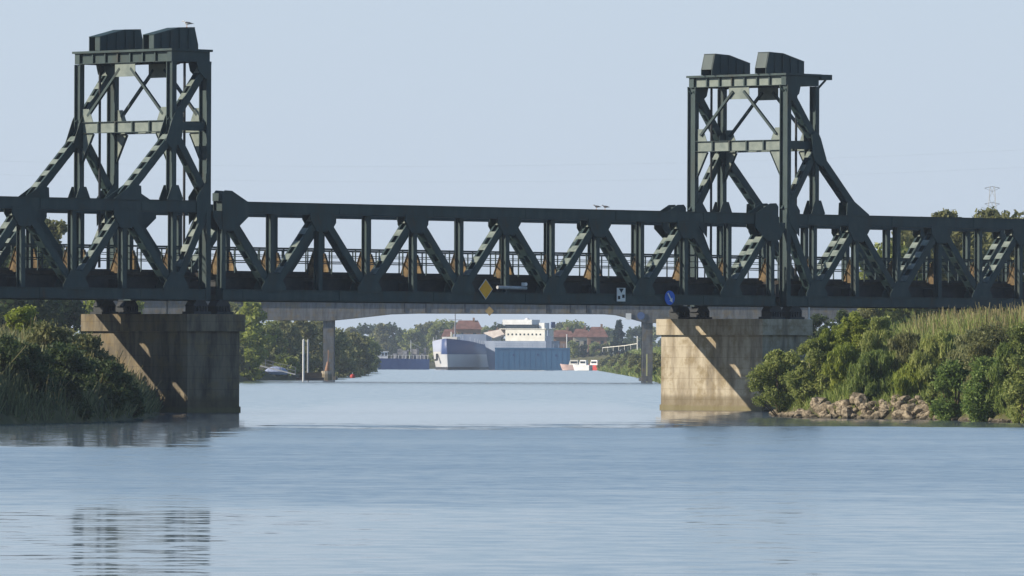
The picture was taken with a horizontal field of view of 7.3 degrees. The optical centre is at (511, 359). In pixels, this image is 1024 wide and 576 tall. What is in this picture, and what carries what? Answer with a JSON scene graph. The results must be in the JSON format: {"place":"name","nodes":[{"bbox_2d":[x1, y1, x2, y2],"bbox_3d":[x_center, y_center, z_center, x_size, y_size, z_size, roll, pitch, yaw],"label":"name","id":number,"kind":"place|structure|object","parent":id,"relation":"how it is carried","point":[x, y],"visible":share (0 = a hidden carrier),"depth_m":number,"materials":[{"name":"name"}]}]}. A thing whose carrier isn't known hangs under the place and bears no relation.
{"place":"outdoors","nodes":[
{"label":"outdoors","id":0,"kind":"place"},
{"bbox_2d":[0,343,1013,423],"bbox_3d":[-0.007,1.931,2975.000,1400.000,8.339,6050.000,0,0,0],"label":"ground","id":1,"kind":"structure","parent":0,"point":[58,417],"depth_m":395.62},
{"bbox_2d":[3,304,46,334],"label":"bush","id":2,"kind":"object","parent":1,"relation":"on","point":[18,317],"visible":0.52,"depth_m":424.61,"materials":[{"name":"green plant"}]},
{"bbox_2d":[0,247,65,330],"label":"leafy tree","id":3,"kind":"object","parent":1,"relation":"on","point":[11,304],"visible":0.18,"depth_m":719.64,"materials":[{"name":"green plant"}]},
{"bbox_2d":[0,333,67,405],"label":"bush","id":4,"kind":"object","parent":1,"relation":"on","point":[34,362],"visible":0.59,"depth_m":383.39,"materials":[{"name":"green plant"}]},
{"bbox_2d":[4,236,88,338],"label":"leafy tree","id":5,"kind":"object","parent":1,"relation":"on","point":[70,308],"visible":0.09,"depth_m":737.73,"materials":[{"name":"green plant"}]},
{"bbox_2d":[24,318,85,357],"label":"bush","id":6,"kind":"object","parent":1,"relation":"on","point":[51,333],"visible":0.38,"depth_m":401.42,"materials":[{"name":"green plant"}]},
{"bbox_2d":[44,217,71,327],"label":"leafy tree","id":7,"kind":"object","parent":1,"relation":"on","point":[58,229],"visible":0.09,"depth_m":759.11,"materials":[{"name":"green plant"}]},
{"bbox_2d":[29,341,98,420],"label":"bush","id":8,"kind":"object","parent":1,"relation":"on","point":[72,363],"visible":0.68,"depth_m":387.47,"materials":[{"name":"green plant"}]},
{"bbox_2d":[0,310,161,407],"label":"dry stalks","id":9,"kind":"object","parent":1,"relation":"on","point":[22,337],"visible":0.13,"depth_m":401.24,"materials":[{"name":"plant"}]},
{"bbox_2d":[0,324,163,421],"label":"shaded reeds","id":10,"kind":"object","parent":1,"relation":"on","point":[19,400],"visible":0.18,"depth_m":384.90,"materials":[{"name":"plant"}]},
{"bbox_2d":[72,300,95,334],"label":"leafy tree","id":11,"kind":"object","parent":1,"relation":"on","point":[89,305],"visible":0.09,"depth_m":859.35,"materials":[{"name":"green plant"}]},
{"bbox_2d":[72,331,115,362],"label":"bush","id":12,"kind":"object","parent":1,"relation":"on","point":[89,343],"visible":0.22,"depth_m":411.66,"materials":[{"name":"green plant"}]},
{"bbox_2d":[86,356,134,411],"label":"bush","id":13,"kind":"object","parent":1,"relation":"on","point":[114,376],"visible":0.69,"depth_m":397.56,"materials":[{"name":"green plant"}]},
{"bbox_2d":[116,379,147,417],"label":"bush","id":14,"kind":"object","parent":1,"relation":"on","point":[138,398],"visible":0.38,"depth_m":409.49,"materials":[{"name":"green plant"}]},
{"bbox_2d":[81,300,244,412],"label":"bridge pier","id":15,"kind":"structure","parent":1,"relation":"on","point":[189,356],"depth_m":458.76,"materials":[{"name":"concrete"}]},
{"bbox_2d":[0,196,206,299],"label":"approach span","id":16,"kind":"object","parent":15,"relation":"on","point":[72,273],"visible":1,"depth_m":453.73,"materials":[{"name":"green paint"}]},
{"bbox_2d":[20,27,212,300],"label":"lift tower","id":17,"kind":"structure","parent":15,"relation":"on","point":[113,56],"depth_m":458.78,"materials":[{"name":"metal"}]},
{"bbox_2d":[123,190,784,305],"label":"lift span","id":18,"kind":"object","parent":15,"relation":"on","point":[271,276],"visible":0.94,"depth_m":475.24,"materials":[{"name":"green paint"}]},
{"bbox_2d":[479,279,492,298],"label":"diamond sign","id":19,"kind":"object","parent":18,"relation":"attached to","point":[485,289],"visible":1,"depth_m":473.80,"materials":[{"name":"metal"}]},
{"bbox_2d":[496,283,526,289],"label":"signal lamp","id":20,"kind":"object","parent":18,"relation":"attached to","point":[523,286],"visible":1,"depth_m":475.53,"materials":[{"name":"metal"}]},
{"bbox_2d":[617,288,624,300],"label":"clearance sign","id":21,"kind":"object","parent":18,"relation":"attached to","point":[620,294],"visible":1,"depth_m":481.88,"materials":[{"name":"metal"}]},
{"bbox_2d":[665,291,674,304],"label":"round sign","id":22,"kind":"object","parent":18,"relation":"attached to","point":[669,297],"visible":1,"depth_m":484.85,"materials":[{"name":"metal"}]},
{"bbox_2d":[239,345,249,373],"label":"bank shrub","id":23,"kind":"object","parent":1,"relation":"on","point":[242,363],"visible":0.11,"depth_m":1103.76,"materials":[{"name":"green plant"}]},
{"bbox_2d":[229,302,261,371],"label":"leafy tree","id":24,"kind":"object","parent":1,"relation":"on","point":[234,308],"visible":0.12,"depth_m":1118.70,"materials":[{"name":"green plant"}]},
{"bbox_2d":[236,302,277,380],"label":"leafy tree","id":25,"kind":"object","parent":1,"relation":"on","point":[252,344],"visible":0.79,"depth_m":1108.95,"materials":[{"name":"green plant"}]},
{"bbox_2d":[258,320,288,365],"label":"leafy tree","id":26,"kind":"object","parent":1,"relation":"on","point":[272,329],"visible":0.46,"depth_m":1199.07,"materials":[{"name":"green plant"}]},
{"bbox_2d":[265,366,287,374],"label":"covered dinghy","id":27,"kind":"object","parent":1,"relation":"on","point":[272,371],"visible":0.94,"depth_m":1145.44,"materials":[{"name":"fabric"}]},
{"bbox_2d":[273,353,301,377],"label":"bank shrub","id":28,"kind":"object","parent":1,"relation":"on","point":[283,358],"visible":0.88,"depth_m":1149.88,"materials":[{"name":"green plant"}]},
{"bbox_2d":[270,320,305,365],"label":"leafy tree","id":29,"kind":"object","parent":1,"relation":"on","point":[292,330],"visible":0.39,"depth_m":1214.07,"materials":[{"name":"green plant"}]},
{"bbox_2d":[289,345,311,373],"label":"bank shrub","id":30,"kind":"object","parent":1,"relation":"on","point":[295,351],"visible":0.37,"depth_m":1199.16,"materials":[{"name":"green plant"}]},
{"bbox_2d":[288,321,322,372],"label":"leafy tree","id":31,"kind":"object","parent":1,"relation":"on","point":[309,331],"visible":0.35,"depth_m":1238.88,"materials":[{"name":"green plant"}]},
{"bbox_2d":[305,321,347,372],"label":"leafy tree","id":32,"kind":"object","parent":1,"relation":"on","point":[339,353],"visible":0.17,"depth_m":1259.41,"materials":[{"name":"green plant"}]},
{"bbox_2d":[335,327,364,376],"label":"leafy tree","id":33,"kind":"object","parent":1,"relation":"on","point":[345,365],"visible":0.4,"depth_m":1348.79,"materials":[{"name":"green plant"}]},
{"bbox_2d":[344,330,375,374],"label":"leafy tree","id":34,"kind":"object","parent":1,"relation":"on","point":[366,358],"visible":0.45,"depth_m":1498.37,"materials":[{"name":"green plant"}]},
{"bbox_2d":[355,323,371,335],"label":"distant tree","id":35,"kind":"object","parent":1,"relation":"on","point":[365,329],"visible":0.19,"depth_m":2992.72,"materials":[{"name":"green plant"}]},
{"bbox_2d":[363,335,382,372],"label":"leafy tree","id":36,"kind":"object","parent":1,"relation":"on","point":[375,349],"visible":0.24,"depth_m":1699.08,"materials":[{"name":"green plant"}]},
{"bbox_2d":[368,322,395,357],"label":"distant tree","id":37,"kind":"object","parent":1,"relation":"on","point":[382,333],"visible":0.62,"depth_m":2845.33,"materials":[{"name":"green plant"}]},
{"bbox_2d":[380,322,404,352],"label":"distant tree","id":38,"kind":"object","parent":1,"relation":"on","point":[394,328],"visible":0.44,"depth_m":2982.66,"materials":[{"name":"green plant"}]},
{"bbox_2d":[397,328,426,355],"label":"distant tree","id":39,"kind":"object","parent":1,"relation":"on","point":[410,335],"visible":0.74,"depth_m":2837.69,"materials":[{"name":"green plant"}]},
{"bbox_2d":[404,323,432,361],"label":"distant tree","id":40,"kind":"object","parent":1,"relation":"on","point":[423,328],"visible":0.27,"depth_m":2974.97,"materials":[{"name":"green plant"}]},
{"bbox_2d":[424,319,454,361],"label":"distant tree","id":41,"kind":"object","parent":1,"relation":"on","point":[441,325],"visible":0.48,"depth_m":2828.06,"materials":[{"name":"green plant"}]},
{"bbox_2d":[41,299,857,380],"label":"road bridge","id":42,"kind":"structure","parent":1,"relation":"on","point":[328,314],"depth_m":1165.00,"materials":[{"name":"concrete"}]},
{"bbox_2d":[456,318,481,333],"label":"tiled house","id":43,"kind":"structure","parent":1,"relation":"on","point":[473,326],"depth_m":2650.40,"materials":[{"name":"red tile"}]},
{"bbox_2d":[490,322,506,340],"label":"distant tree","id":44,"kind":"object","parent":1,"relation":"on","point":[498,326],"visible":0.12,"depth_m":2819.71,"materials":[{"name":"green plant"}]},
{"bbox_2d":[554,327,572,348],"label":"tiled house","id":45,"kind":"structure","parent":1,"relation":"on","point":[560,336],"depth_m":2640.00,"materials":[{"name":"red tile"}]},
{"bbox_2d":[560,319,587,332],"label":"distant tree","id":46,"kind":"object","parent":1,"relation":"on","point":[574,326],"visible":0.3,"depth_m":2810.17,"materials":[{"name":"green plant"}]},
{"bbox_2d":[567,340,580,357],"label":"distant tree","id":47,"kind":"object","parent":1,"relation":"on","point":[574,347],"visible":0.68,"depth_m":2568.49,"materials":[{"name":"green plant"}]},
{"bbox_2d":[572,326,587,356],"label":"tiled house","id":48,"kind":"structure","parent":1,"relation":"on","point":[579,336],"depth_m":2620.00,"materials":[{"name":"paint"}]},
{"bbox_2d":[577,344,591,356],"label":"distant tree","id":49,"kind":"object","parent":1,"relation":"on","point":[583,353],"visible":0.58,"depth_m":2569.33,"materials":[{"name":"green plant"}]},
{"bbox_2d":[587,341,601,356],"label":"distant tree","id":50,"kind":"object","parent":1,"relation":"on","point":[594,347],"visible":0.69,"depth_m":2568.83,"materials":[{"name":"green plant"}]},
{"bbox_2d":[586,324,607,353],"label":"tiled house","id":51,"kind":"structure","parent":1,"relation":"on","point":[598,334],"depth_m":2600.18,"materials":[{"name":"red tile"}]},
{"bbox_2d":[599,343,612,355],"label":"distant tree","id":52,"kind":"object","parent":1,"relation":"on","point":[606,351],"visible":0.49,"depth_m":2568.95,"materials":[{"name":"green plant"}]},
{"bbox_2d":[603,326,614,354],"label":"distant tree","id":53,"kind":"object","parent":1,"relation":"on","point":[609,331],"visible":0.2,"depth_m":3083.79,"materials":[{"name":"green plant"}]},
{"bbox_2d":[609,319,628,356],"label":"conifer","id":54,"kind":"object","parent":1,"relation":"on","point":[619,335],"visible":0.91,"depth_m":2299.57,"materials":[{"name":"green plant"}]},
{"bbox_2d":[622,326,640,350],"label":"distant tree","id":55,"kind":"object","parent":1,"relation":"on","point":[633,332],"visible":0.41,"depth_m":2801.65,"materials":[{"name":"green plant"}]},
{"bbox_2d":[636,327,660,347],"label":"distant tree","id":56,"kind":"object","parent":1,"relation":"on","point":[655,337],"visible":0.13,"depth_m":3074.75,"materials":[{"name":"green plant"}]},
{"bbox_2d":[653,358,660,370],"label":"bank shrub","id":57,"kind":"object","parent":1,"relation":"on","point":[656,363],"visible":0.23,"depth_m":1206.66,"materials":[{"name":"green plant"}]},
{"bbox_2d":[597,332,831,382],"bbox_3d":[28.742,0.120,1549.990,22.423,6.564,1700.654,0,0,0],"label":"bank grass","id":58,"kind":"structure","parent":1,"relation":"on","point":[625,369],"depth_m":1667.54,"materials":[{"name":"plant"}]},
{"bbox_2d":[656,306,812,410],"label":"bridge pier","id":59,"kind":"structure","parent":1,"relation":"on","point":[707,362],"depth_m":493.36,"materials":[{"name":"concrete"}]},
{"bbox_2d":[686,52,868,306],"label":"lift tower","id":60,"kind":"structure","parent":59,"relation":"on","point":[774,72],"depth_m":495.31,"materials":[{"name":"metal"}]},
{"bbox_2d":[698,214,1023,309],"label":"approach span","id":61,"kind":"object","parent":59,"relation":"on","point":[891,284],"visible":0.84,"depth_m":502.10,"materials":[{"name":"green paint"}]},
{"bbox_2d":[745,348,808,415],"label":"bush","id":62,"kind":"object","parent":1,"relation":"on","point":[771,388],"visible":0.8,"depth_m":442.73,"materials":[{"name":"green plant"}]},
{"bbox_2d":[783,337,837,407],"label":"bush","id":63,"kind":"object","parent":1,"relation":"on","point":[800,387],"visible":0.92,"depth_m":436.37,"materials":[{"name":"green plant"}]},
{"bbox_2d":[809,328,835,396],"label":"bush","id":64,"kind":"object","parent":1,"relation":"on","point":[826,336],"visible":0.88,"depth_m":436.75,"materials":[{"name":"green plant"}]},
{"bbox_2d":[816,401,831,414],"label":"boulder","id":65,"kind":"object","parent":1,"relation":"on","point":[821,407],"visible":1,"depth_m":430.31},
{"bbox_2d":[820,323,848,378],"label":"bush","id":66,"kind":"object","parent":1,"relation":"on","point":[835,328],"visible":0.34,"depth_m":437.81,"materials":[{"name":"green plant"}]},
{"bbox_2d":[825,309,849,330],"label":"leafy tree","id":67,"kind":"object","parent":1,"relation":"on","point":[840,314],"visible":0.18,"depth_m":659.42,"materials":[{"name":"green plant"}]},
{"bbox_2d":[821,342,861,392],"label":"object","id":68,"kind":"object","parent":1,"relation":"on","point":[840,357],"visible":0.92,"depth_m":432.73,"materials":[{"name":"green plant"}]},
{"bbox_2d":[841,407,852,418],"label":"boulder","id":69,"kind":"object","parent":1,"relation":"on","point":[846,412],"visible":0.72,"depth_m":427.79,"materials":[{"name":"stone"}]},
{"bbox_2d":[834,311,870,350],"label":"bush","id":70,"kind":"object","parent":1,"relation":"on","point":[854,325],"visible":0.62,"depth_m":435.87,"materials":[{"name":"green plant"}]},
{"bbox_2d":[854,393,868,406],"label":"boulder","id":71,"kind":"object","parent":1,"relation":"on","point":[860,399],"visible":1,"depth_m":427.78,"materials":[{"name":"stone"}]},
{"bbox_2d":[855,308,884,332],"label":"leafy tree","id":72,"kind":"object","parent":1,"relation":"on","point":[866,313],"visible":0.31,"depth_m":639.50,"materials":[{"name":"green plant"}]},
{"bbox_2d":[844,348,896,400],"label":"reed clump","id":73,"kind":"object","parent":1,"relation":"on","point":[865,376],"visible":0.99,"depth_m":428.83,"materials":[{"name":"green plant"}]},
{"bbox_2d":[858,315,894,369],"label":"bush","id":74,"kind":"object","parent":1,"relation":"on","point":[877,335],"visible":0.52,"depth_m":434.65,"materials":[{"name":"green plant"}]},
{"bbox_2d":[859,238,934,329],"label":"leafy tree","id":75,"kind":"object","parent":1,"relation":"on","point":[893,313],"visible":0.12,"depth_m":699.24,"materials":[{"name":"green plant"}]},
{"bbox_2d":[773,305,1023,417],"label":"green reeds","id":76,"kind":"object","parent":1,"relation":"on","point":[832,396],"visible":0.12,"depth_m":431.46,"materials":[{"name":"plant"}]},
{"bbox_2d":[886,330,925,371],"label":"bush","id":77,"kind":"object","parent":1,"relation":"on","point":[905,343],"visible":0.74,"depth_m":429.87,"materials":[{"name":"green plant"}]},
{"bbox_2d":[902,410,915,419],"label":"boulder","id":78,"kind":"object","parent":1,"relation":"on","point":[906,414],"visible":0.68,"depth_m":423.92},
{"bbox_2d":[876,216,942,318],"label":"leafy tree","id":79,"kind":"object","parent":1,"relation":"on","point":[907,238],"visible":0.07,"depth_m":718.01,"materials":[{"name":"green plant"}]},
{"bbox_2d":[890,362,931,396],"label":"reed clump","id":80,"kind":"object","parent":1,"relation":"on","point":[904,378],"visible":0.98,"depth_m":425.75,"materials":[{"name":"green plant"}]},
{"bbox_2d":[921,384,943,418],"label":"bush","id":81,"kind":"object","parent":1,"relation":"on","point":[929,397],"visible":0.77,"depth_m":420.78,"materials":[{"name":"green plant"}]},
{"bbox_2d":[908,328,958,392],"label":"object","id":82,"kind":"object","parent":1,"relation":"on","point":[935,347],"visible":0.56,"depth_m":425.77,"materials":[{"name":"green plant"}]},
{"bbox_2d":[930,208,961,236],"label":"leafy tree","id":83,"kind":"object","parent":1,"relation":"on","point":[946,213],"visible":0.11,"depth_m":729.37,"materials":[{"name":"green plant"}]},
{"bbox_2d":[929,358,970,420],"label":"bush","id":84,"kind":"object","parent":1,"relation":"on","point":[952,374],"visible":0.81,"depth_m":416.71,"materials":[{"name":"green plant"}]},
{"bbox_2d":[922,231,989,318],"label":"leafy tree","id":85,"kind":"object","parent":1,"relation":"on","point":[957,238],"visible":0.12,"depth_m":699.30,"materials":[{"name":"green plant"}]},
{"bbox_2d":[890,301,1023,335],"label":"straw reeds","id":86,"kind":"object","parent":1,"relation":"on","point":[995,312],"visible":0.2,"depth_m":438.90,"materials":[{"name":"plant"}]},
{"bbox_2d":[944,327,978,395],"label":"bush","id":87,"kind":"object","parent":1,"relation":"on","point":[962,341],"visible":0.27,"depth_m":419.37,"materials":[{"name":"green plant"}]},
{"bbox_2d":[957,355,1002,421],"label":"bush","id":88,"kind":"object","parent":1,"relation":"on","point":[976,406],"visible":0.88,"depth_m":408.66,"materials":[{"name":"green plant"}]},
{"bbox_2d":[971,206,999,247],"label":"leafy tree","id":89,"kind":"object","parent":1,"relation":"on","point":[988,212],"visible":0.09,"depth_m":719.03,"materials":[{"name":"green plant"}]},
{"bbox_2d":[958,323,1016,392],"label":"bush","id":90,"kind":"object","parent":1,"relation":"on","point":[986,343],"visible":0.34,"depth_m":413.63,"materials":[{"name":"green plant"}]},
{"bbox_2d":[985,186,998,209],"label":"power pylon","id":91,"kind":"object","parent":1,"relation":"on","point":[994,197],"visible":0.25,"depth_m":1599.95,"materials":[{"name":"metal"}]},
{"bbox_2d":[982,209,1023,314],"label":"leafy tree","id":92,"kind":"object","parent":1,"relation":"on","point":[988,235],"visible":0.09,"depth_m":704.72,"materials":[{"name":"green plant"}]},
{"bbox_2d":[985,339,1023,411],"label":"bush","id":93,"kind":"object","parent":1,"relation":"on","point":[997,373],"visible":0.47,"depth_m":407.58,"materials":[{"name":"green plant"}]},
{"bbox_2d":[998,322,1023,404],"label":"bush","id":94,"kind":"object","parent":1,"relation":"on","point":[1018,336],"visible":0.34,"depth_m":407.27,"materials":[{"name":"green plant"}]},
{"bbox_2d":[1000,354,1023,422],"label":"bush","id":95,"kind":"object","parent":1,"relation":"on","point":[1013,391],"visible":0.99,"depth_m":401.79,"materials":[{"name":"green plant"}]},
{"bbox_2d":[0,369,1023,575],"bbox_3d":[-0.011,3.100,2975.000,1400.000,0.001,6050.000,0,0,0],"label":"river water","id":96,"kind":"structure","parent":0,"point":[408,472],"depth_m":194.24,"materials":[{"name":"blue liquid"}]},
{"bbox_2d":[296,373,324,380],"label":"floating pontoon","id":97,"kind":"object","parent":96,"relation":"on","point":[312,376],"visible":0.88,"depth_m":1136.35,"materials":[{"name":"plastic"}]},
{"bbox_2d":[260,360,295,374],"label":"gangway","id":98,"kind":"object","parent":97,"relation":"on","point":[280,368],"visible":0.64,"depth_m":1134.89,"materials":[{"name":"metal"}]},
{"bbox_2d":[321,350,331,379],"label":"fender dolphin","id":99,"kind":"object","parent":96,"relation":"in","point":[327,373],"visible":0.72,"depth_m":1156.48,"materials":[{"name":"concrete"}]},
{"bbox_2d":[377,342,428,368],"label":"blue barge","id":100,"kind":"object","parent":96,"relation":"on","point":[400,359],"visible":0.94,"depth_m":2350.00,"materials":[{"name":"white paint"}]},
{"bbox_2d":[432,314,491,369],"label":"cargo ship","id":101,"kind":"object","parent":96,"relation":"on","point":[461,352],"visible":0.77,"depth_m":2342.65,"materials":[{"name":"white paint"}]},
{"bbox_2d":[484,318,558,369],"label":"white ferry","id":102,"kind":"object","parent":96,"relation":"on","point":[526,333],"visible":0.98,"depth_m":2345.27,"materials":[{"name":"beige paint"}]},
{"bbox_2d":[505,325,538,328],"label":"bridge windows","id":103,"kind":"structure","parent":102,"relation":"in","point":[506,326],"depth_m":2345.41,"materials":[{"name":"grey glass"}]},
{"bbox_2d":[495,330,569,369],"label":"floating dock","id":104,"kind":"object","parent":96,"relation":"on","point":[548,357],"visible":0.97,"depth_m":2330.00,"materials":[{"name":"blue paint"}]},
{"bbox_2d":[560,360,578,369],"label":"motor boat","id":105,"kind":"object","parent":96,"relation":"on","point":[568,367],"visible":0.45,"depth_m":2299.21,"materials":[{"name":"beige paint"}]},
{"bbox_2d":[573,360,592,369],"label":"motor boat","id":106,"kind":"object","parent":96,"relation":"on","point":[583,365],"visible":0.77,"depth_m":2259.10,"materials":[{"name":"white paint"}]},
{"bbox_2d":[0,0,1023,343],"label":"sky","id":107,"kind":"structure","parent":0,"point":[455,99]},
{"bbox_2d":[808,313,830,342],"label":"leafy tree","id":108,"kind":"object","parent":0,"point":[818,320],"visible":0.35,"depth_m":689.64,"materials":[{"name":"green plant"}]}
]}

